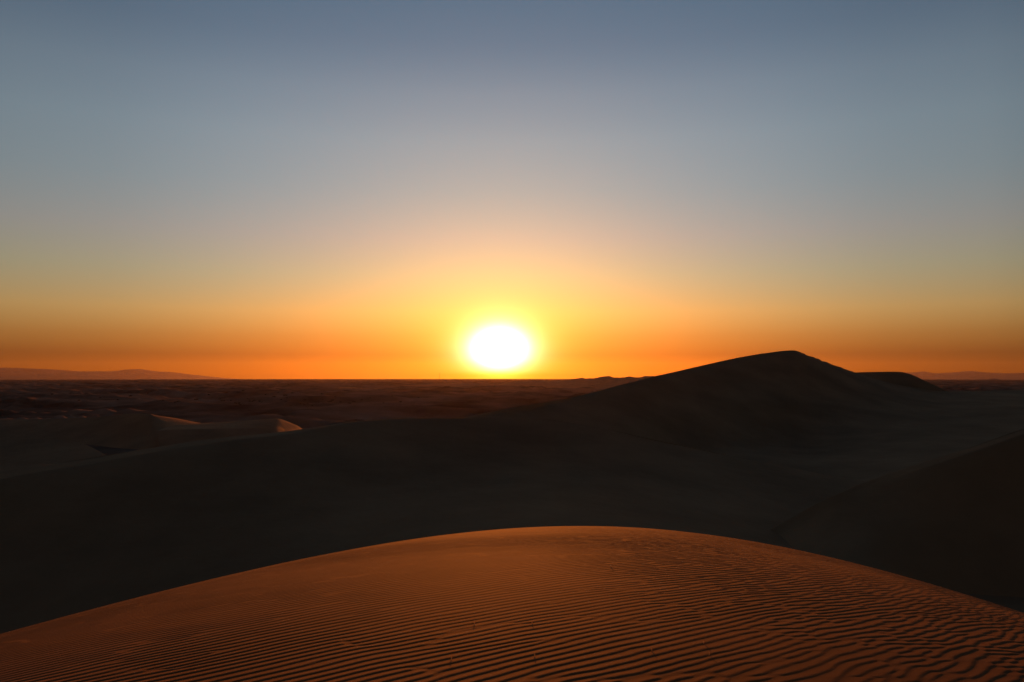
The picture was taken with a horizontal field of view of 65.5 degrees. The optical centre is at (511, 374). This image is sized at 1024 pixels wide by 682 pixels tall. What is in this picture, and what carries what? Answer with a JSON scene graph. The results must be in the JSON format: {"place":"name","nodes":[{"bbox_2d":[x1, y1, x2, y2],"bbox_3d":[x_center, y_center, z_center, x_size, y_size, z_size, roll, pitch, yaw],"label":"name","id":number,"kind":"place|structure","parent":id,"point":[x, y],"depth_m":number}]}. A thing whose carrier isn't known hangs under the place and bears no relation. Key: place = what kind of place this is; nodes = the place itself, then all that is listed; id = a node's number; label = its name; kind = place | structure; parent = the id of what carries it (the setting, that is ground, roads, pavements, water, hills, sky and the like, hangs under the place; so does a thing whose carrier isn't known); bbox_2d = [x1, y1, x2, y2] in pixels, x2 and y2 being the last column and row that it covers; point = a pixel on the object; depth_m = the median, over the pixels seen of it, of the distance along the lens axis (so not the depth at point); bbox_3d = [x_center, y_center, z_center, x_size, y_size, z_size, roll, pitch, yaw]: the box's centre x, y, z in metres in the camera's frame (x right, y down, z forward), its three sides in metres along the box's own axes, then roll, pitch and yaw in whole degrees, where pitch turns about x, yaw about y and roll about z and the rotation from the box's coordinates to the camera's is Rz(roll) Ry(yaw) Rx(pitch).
{"place":"outdoors","nodes":[
{"label":"outdoors","id":0,"kind":"place"},
{"bbox_2d":[0,439,104,471],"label":"dune","id":1,"kind":"structure","parent":0,"point":[20,453],"depth_m":144.84},
{"bbox_2d":[0,413,197,449],"bbox_3d":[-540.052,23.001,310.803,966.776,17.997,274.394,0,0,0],"label":"peaked dune","id":2,"kind":"structure","parent":0,"point":[132,431],"depth_m":286.43},
{"bbox_2d":[0,368,232,379],"bbox_3d":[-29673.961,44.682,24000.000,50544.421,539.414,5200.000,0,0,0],"label":"mountains","id":3,"kind":"structure","parent":0,"point":[25,374],"depth_m":23051.51},
{"bbox_2d":[157,418,301,446],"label":"crescent dune","id":4,"kind":"structure","parent":0,"point":[175,434],"depth_m":252.84},
{"bbox_2d":[286,376,652,388],"bbox_3d":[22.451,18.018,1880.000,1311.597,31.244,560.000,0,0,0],"label":"dunes","id":5,"kind":"structure","parent":0,"point":[603,382],"depth_m":1820.19},
{"bbox_2d":[0,526,1023,681],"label":"foreground dune","id":6,"kind":"structure","parent":0,"point":[412,610],"depth_m":5.42},
{"bbox_2d":[0,417,1023,633],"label":"valley dune","id":7,"kind":"structure","parent":0,"point":[79,536],"depth_m":69.39},
{"bbox_2d":[0,379,1023,454],"bbox_3d":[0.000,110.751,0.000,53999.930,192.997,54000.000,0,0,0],"label":"ground","id":8,"kind":"structure","parent":0,"point":[39,399],"depth_m":754.81},
{"bbox_2d":[0,0,1023,378],"label":"sky","id":9,"kind":"structure","parent":0,"point":[235,189]},
{"bbox_2d":[468,350,1023,481],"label":"great dune","id":10,"kind":"structure","parent":0,"point":[795,409],"depth_m":172.13},
{"bbox_2d":[770,429,1023,597],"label":"dune","id":11,"kind":"structure","parent":0,"point":[954,521],"depth_m":56.86},
{"bbox_2d":[855,372,945,390],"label":"back dune","id":12,"kind":"structure","parent":0,"point":[904,379],"depth_m":285.12},
{"bbox_2d":[904,371,1023,379],"bbox_3d":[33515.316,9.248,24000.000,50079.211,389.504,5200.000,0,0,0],"label":"mountains","id":13,"kind":"structure","parent":0,"point":[969,375],"depth_m":23115.44}
]}

